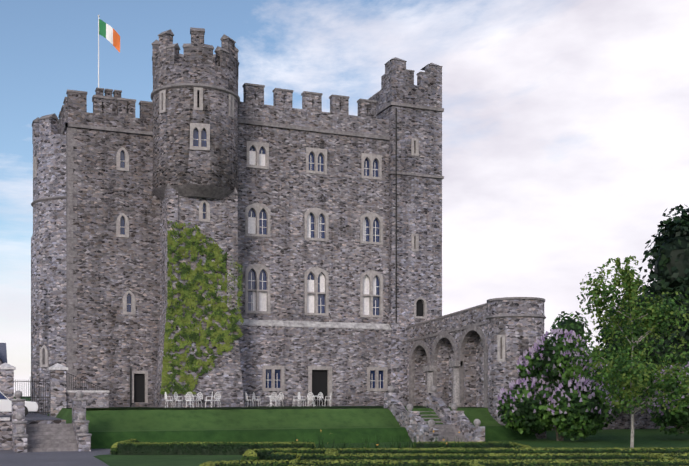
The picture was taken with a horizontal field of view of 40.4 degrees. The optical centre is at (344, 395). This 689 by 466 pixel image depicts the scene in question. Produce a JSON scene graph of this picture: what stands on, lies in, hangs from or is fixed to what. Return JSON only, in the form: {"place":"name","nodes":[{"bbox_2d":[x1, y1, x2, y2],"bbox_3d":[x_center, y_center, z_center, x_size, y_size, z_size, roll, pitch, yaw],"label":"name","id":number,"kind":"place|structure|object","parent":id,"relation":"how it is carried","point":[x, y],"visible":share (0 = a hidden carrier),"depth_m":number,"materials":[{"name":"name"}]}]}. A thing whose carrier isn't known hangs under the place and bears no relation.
{"place":"outdoors","nodes":[
{"label":"outdoors","id":0,"kind":"place"},
{"bbox_2d":[0,343,6,362],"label":"building roof","id":1,"kind":"structure","parent":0,"point":[3,354],"depth_m":90.74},
{"bbox_2d":[0,449,110,465],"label":"gravel path","id":2,"kind":"structure","parent":0,"point":[56,458],"depth_m":35.65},
{"bbox_2d":[26,423,77,451],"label":"stair steps","id":3,"kind":"structure","parent":2,"relation":"on","point":[49,437],"depth_m":40.90,"materials":[{"name":"stone"}]},
{"bbox_2d":[96,455,242,465],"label":"lawn panel","id":4,"kind":"structure","parent":0,"point":[155,460],"depth_m":35.04,"materials":[{"name":"green plant"}]},
{"bbox_2d":[199,458,688,465],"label":"hedge row","id":5,"kind":"object","parent":4,"relation":"on","point":[509,462],"visible":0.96,"depth_m":27.97,"materials":[{"name":"green plant"}]},
{"bbox_2d":[241,447,688,460],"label":"hedge row","id":6,"kind":"object","parent":4,"relation":"on","point":[256,454],"visible":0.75,"depth_m":34.28,"materials":[{"name":"green plant"}]},
{"bbox_2d":[268,452,688,461],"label":"hedge row","id":7,"kind":"object","parent":4,"relation":"on","point":[425,456],"visible":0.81,"depth_m":31.00,"materials":[{"name":"green plant"}]},
{"bbox_2d":[325,448,684,465],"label":"topiary shrubs","id":8,"kind":"object","parent":4,"relation":"on","point":[648,457],"visible":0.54,"depth_m":29.95,"materials":[{"name":"green plant"}]},
{"bbox_2d":[47,406,536,447],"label":"terrace lawn","id":9,"kind":"structure","parent":0,"point":[109,427],"depth_m":47.22,"materials":[{"name":"green plant"}]},
{"bbox_2d":[0,369,108,416],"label":"stone gate pillar","id":10,"kind":"structure","parent":9,"relation":"on","point":[60,398],"depth_m":52.85,"materials":[{"name":"grey stone"}]},
{"bbox_2d":[0,362,108,392],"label":"pillar caps","id":11,"kind":"object","parent":10,"relation":"on","point":[57,366],"visible":0.83,"depth_m":52.90,"materials":[{"name":"grey stone"}]},
{"bbox_2d":[165,392,220,407],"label":"outdoor chairs","id":12,"kind":"object","parent":9,"relation":"on","point":[189,399],"visible":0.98,"depth_m":55.18,"materials":[{"name":"white paint"}]},
{"bbox_2d":[245,392,299,406],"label":"outdoor chairs","id":13,"kind":"object","parent":9,"relation":"on","point":[277,397],"visible":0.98,"depth_m":59.06,"materials":[{"name":"white paint"}]},
{"bbox_2d":[298,392,330,406],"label":"outdoor chairs","id":14,"kind":"object","parent":9,"relation":"on","point":[319,399],"visible":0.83,"depth_m":60.30,"materials":[{"name":"white paint"}]},
{"bbox_2d":[0,0,688,395],"label":"sky","id":15,"kind":"structure","parent":0,"point":[565,123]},
{"bbox_2d":[14,396,688,465],"bbox_3d":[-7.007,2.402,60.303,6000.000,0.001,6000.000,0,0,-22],"label":"ground","id":16,"kind":"structure","parent":0,"point":[620,438],"depth_m":48.94,"materials":[{"name":"green plant"}]},
{"bbox_2d":[0,420,65,449],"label":"stone wall","id":17,"kind":"structure","parent":16,"relation":"on","point":[5,435],"depth_m":41.41,"materials":[{"name":"stone"}]},
{"bbox_2d":[0,417,9,420],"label":"wall coping","id":18,"kind":"object","parent":17,"relation":"on","point":[4,418],"visible":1,"depth_m":41.24,"materials":[{"name":"stone"}]},
{"bbox_2d":[0,413,63,419],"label":"forecourt gravel","id":19,"kind":"structure","parent":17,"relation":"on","point":[33,416],"depth_m":47.06,"materials":[{"name":"grey gravel"}]},
{"bbox_2d":[0,391,37,415],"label":"parked car","id":20,"kind":"object","parent":19,"relation":"on","point":[6,404],"visible":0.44,"depth_m":47.10,"materials":[{"name":"white paint"}]},
{"bbox_2d":[14,108,396,413],"bbox_3d":[-9.158,-9.298,58.442,27.778,20.800,2.738,0,0,-29],"label":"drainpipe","id":21,"kind":"object","parent":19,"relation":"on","point":[34,397],"visible":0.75,"depth_m":53.76,"materials":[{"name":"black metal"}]},
{"bbox_2d":[31,134,65,414],"bbox_3d":[-16.885,-6.648,60.146,6.240,18.700,6.240,0,0,-22],"label":"corner turret","id":22,"kind":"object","parent":16,"relation":"on","point":[48,284],"depth_m":57.36,"materials":[{"name":"stone"}]},
{"bbox_2d":[32,116,65,143],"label":"castle round tower merlons","id":23,"kind":"object","parent":22,"relation":"on","point":[45,127],"visible":0.21,"depth_m":57.62,"materials":[{"name":"grey stone"}]},
{"bbox_2d":[31,112,66,206],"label":"castle round tower copings","id":24,"kind":"object","parent":22,"relation":"attached to","point":[54,116],"visible":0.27,"depth_m":57.53,"materials":[{"name":"grey stone"}]},
{"bbox_2d":[12,401,90,452],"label":"piers","id":25,"kind":"structure","parent":16,"relation":"on","point":[19,444],"depth_m":40.78,"materials":[{"name":"stone"}]},
{"bbox_2d":[11,390,91,436],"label":"stone balls","id":26,"kind":"object","parent":25,"relation":"on","point":[19,416],"visible":1,"depth_m":40.68,"materials":[{"name":"grey stone"}]},
{"bbox_2d":[59,110,159,406],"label":"castle block","id":27,"kind":"structure","parent":16,"relation":"on","point":[113,342],"depth_m":57.37,"materials":[{"name":"grey stone"}]},
{"bbox_2d":[66,127,76,389],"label":"corner quoins","id":28,"kind":"object","parent":27,"relation":"attached to","point":[71,216],"visible":0.79,"depth_m":56.41,"materials":[{"name":"grey stone"}]},
{"bbox_2d":[98,15,99,87],"bbox_3d":[-16.018,-20.808,60.934,0.129,8.020,0.129,0,0,0],"label":"flagpole","id":29,"kind":"object","parent":27,"relation":"on","point":[98,50],"visible":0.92,"depth_m":60.90,"materials":[{"name":"white metal"}]},
{"bbox_2d":[99,19,119,51],"bbox_3d":[-15.318,-23.488,61.008,1.336,2.120,0.207,0,0,-14],"label":"flag","id":30,"kind":"object","parent":29,"relation":"attached to","point":[110,34],"visible":1,"depth_m":61.00,"materials":[{"name":"multicoloured fabric"}]},
{"bbox_2d":[57,89,152,133],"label":"battlements","id":31,"kind":"object","parent":27,"relation":"on","point":[74,101],"visible":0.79,"depth_m":57.55,"materials":[{"name":"stone"}]},
{"bbox_2d":[57,87,152,135],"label":"castle copings","id":32,"kind":"object","parent":27,"relation":"on","point":[66,125],"visible":0.56,"depth_m":57.35,"materials":[{"name":"stone"}]},
{"bbox_2d":[153,194,244,409],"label":"castle wall","id":33,"kind":"structure","parent":16,"relation":"on","point":[223,377],"depth_m":57.28,"materials":[{"name":"stone"}]},
{"bbox_2d":[153,62,237,191],"bbox_3d":[-9.343,-16.298,58.752,5.300,7.400,5.300,0,0,-22],"label":"castle turret","id":34,"kind":"object","parent":33,"relation":"on","point":[177,160],"visible":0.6,"depth_m":56.47,"materials":[{"name":"stone"}]},
{"bbox_2d":[152,31,237,75],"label":"tower battlements","id":35,"kind":"object","parent":34,"relation":"on","point":[198,52],"visible":0.46,"depth_m":56.60,"materials":[{"name":"grey stone"}]},
{"bbox_2d":[151,27,238,66],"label":"castle turret copings","id":36,"kind":"object","parent":35,"relation":"on","point":[176,45],"visible":0.27,"depth_m":56.76,"materials":[{"name":"grey stone"}]},
{"bbox_2d":[151,83,239,200],"bbox_3d":[-9.343,-15.428,58.752,5.560,6.660,5.560,0,0,-22],"label":"castle turret corbel","id":37,"kind":"object","parent":34,"relation":"attached to","point":[204,191],"visible":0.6,"depth_m":56.66,"materials":[{"name":"grey stone"}]},
{"bbox_2d":[165,188,237,309],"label":"stone pilasters","id":38,"kind":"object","parent":33,"relation":"attached to","point":[171,204],"depth_m":57.73,"materials":[{"name":"grey stone"}]},
{"bbox_2d":[165,182,237,193],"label":"castle pier pinnacles","id":39,"kind":"object","parent":33,"relation":"on","point":[235,190],"visible":0.15,"depth_m":57.83,"materials":[{"name":"grey stone"}]},
{"bbox_2d":[160,221,243,394],"bbox_3d":[-8.626,-5.303,56.949,5.266,10.488,0.594,0,0,-22],"label":"ivy on pier","id":40,"kind":"object","parent":33,"relation":"attached to","point":[218,334],"visible":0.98,"depth_m":56.86,"materials":[{"name":"green plant"}]},
{"bbox_2d":[199,200,209,221],"bbox_3d":[-8.626,-11.323,57.398,0.700,1.350,0.350,0,0,-22],"label":"pier window","id":41,"kind":"structure","parent":33,"relation":"in","point":[207,205],"depth_m":57.30,"materials":[{"name":"grey stone"}]},
{"bbox_2d":[160,102,390,408],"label":"castle block","id":42,"kind":"structure","parent":16,"relation":"on","point":[286,189],"depth_m":62.17,"materials":[{"name":"grey stone"}]},
{"bbox_2d":[243,85,375,117],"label":"battlements","id":43,"kind":"object","parent":42,"relation":"on","point":[313,102],"visible":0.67,"depth_m":62.27,"materials":[{"name":"grey stone"}]},
{"bbox_2d":[238,83,389,139],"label":"castle copings","id":44,"kind":"object","parent":42,"relation":"attached to","point":[305,128],"visible":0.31,"depth_m":62.21,"materials":[{"name":"grey stone"}]},
{"bbox_2d":[237,319,390,329],"bbox_3d":[-2.040,-4.728,62.160,11.200,0.420,0.330,0,0,-22],"label":"string course","id":45,"kind":"object","parent":42,"relation":"attached to","point":[249,322],"visible":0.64,"depth_m":62.14,"materials":[{"name":"grey stone"}]},
{"bbox_2d":[110,439,531,454],"bbox_3d":[-1.181,2.150,37.978,17.385,0.592,3.458,0,0,8],"label":"hedge row","id":46,"kind":"object","parent":16,"relation":"on","point":[131,447],"visible":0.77,"depth_m":37.68,"materials":[{"name":"green plant"}]},
{"bbox_2d":[293,430,465,449],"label":"border plants","id":47,"kind":"object","parent":16,"relation":"on","point":[376,445],"visible":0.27,"depth_m":37.88,"materials":[{"name":"green plant"}]},
{"bbox_2d":[367,82,441,405],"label":"castle tower","id":48,"kind":"structure","parent":16,"relation":"on","point":[419,212],"depth_m":64.67,"materials":[{"name":"stone"}]},
{"bbox_2d":[376,57,443,178],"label":"castle tower copings","id":49,"kind":"object","parent":48,"relation":"on","point":[386,106],"visible":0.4,"depth_m":64.76,"materials":[{"name":"stone"}]},
{"bbox_2d":[381,59,441,88],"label":"battlements","id":50,"kind":"object","parent":48,"relation":"on","point":[396,71],"visible":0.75,"depth_m":64.84,"materials":[{"name":"stone"}]},
{"bbox_2d":[384,393,484,441],"bbox_3d":[4.688,1.277,49.831,3.200,2.850,5.450,0,0,-22],"label":"stair balustrade","id":51,"kind":"object","parent":16,"relation":"on","point":[414,423],"visible":0.52,"depth_m":49.24,"materials":[{"name":"stone"}]},
{"bbox_2d":[387,385,480,426],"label":"stone balls","id":52,"kind":"object","parent":51,"relation":"on","point":[431,422],"visible":0.98,"depth_m":49.32,"materials":[{"name":"grey stone"}]},
{"bbox_2d":[420,411,466,441],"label":"stair steps","id":53,"kind":"structure","parent":16,"relation":"on","point":[449,431],"depth_m":49.05,"materials":[{"name":"stone"}]},
{"bbox_2d":[407,305,487,406],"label":"arcade wall","id":54,"kind":"structure","parent":16,"relation":"on","point":[472,316],"depth_m":60.70,"materials":[{"name":"grey stone"}]},
{"bbox_2d":[423,361,462,406],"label":"columns","id":55,"kind":"structure","parent":54,"relation":"attached to","point":[455,365],"depth_m":57.79,"materials":[{"name":"grey stone"}]},
{"bbox_2d":[407,303,487,407],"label":"arcade dressings","id":56,"kind":"structure","parent":54,"relation":"attached to","point":[443,335],"depth_m":58.29,"materials":[{"name":"grey stone"}]},
{"bbox_2d":[488,299,546,438],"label":"round tower","id":57,"kind":"structure","parent":16,"relation":"on","point":[522,334],"depth_m":52.10,"materials":[{"name":"stone"}]},
{"bbox_2d":[497,335,527,384],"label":"narrow window","id":58,"kind":"structure","parent":57,"relation":"attached to","point":[501,348],"depth_m":52.24,"materials":[{"name":"grey stone"}]},
{"bbox_2d":[486,297,545,319],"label":"stone bands","id":59,"kind":"object","parent":57,"relation":"attached to","point":[515,315],"visible":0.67,"depth_m":52.06,"materials":[{"name":"grey stone"}]},
{"bbox_2d":[496,328,624,440],"bbox_3d":[11.840,-0.514,49.331,7.197,6.072,5.812,0,0,-22],"label":"lilac bush","id":60,"kind":"object","parent":16,"relation":"on","point":[555,389],"visible":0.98,"depth_m":48.36,"materials":[{"name":"green plant"}]},
{"bbox_2d":[550,311,596,370],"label":"tree","id":61,"kind":"object","parent":16,"relation":"on","point":[569,323],"visible":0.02,"depth_m":83.77,"materials":[{"name":"green plant"}]},
{"bbox_2d":[549,398,688,429],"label":"garden wall","id":62,"kind":"structure","parent":16,"relation":"on","point":[641,421],"depth_m":67.21,"materials":[{"name":"stone"}]},
{"bbox_2d":[571,255,688,447],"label":"birch tree","id":63,"kind":"object","parent":16,"relation":"on","point":[628,375],"visible":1,"depth_m":41.23,"materials":[{"name":"green plant"}]},
{"bbox_2d":[593,204,688,432],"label":"yew tree","id":64,"kind":"object","parent":16,"relation":"on","point":[669,251],"visible":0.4,"depth_m":59.05,"materials":[{"name":"green plant"}]},
{"bbox_2d":[647,362,688,435],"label":"lilac bush","id":65,"kind":"object","parent":16,"relation":"on","point":[678,419],"visible":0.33,"depth_m":49.26,"materials":[{"name":"green plant"}]},
{"bbox_2d":[425,337,483,406],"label":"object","id":66,"kind":"object","parent":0,"point":[479,377],"depth_m":57.82,"materials":[{"name":"grey stone"}]}
]}

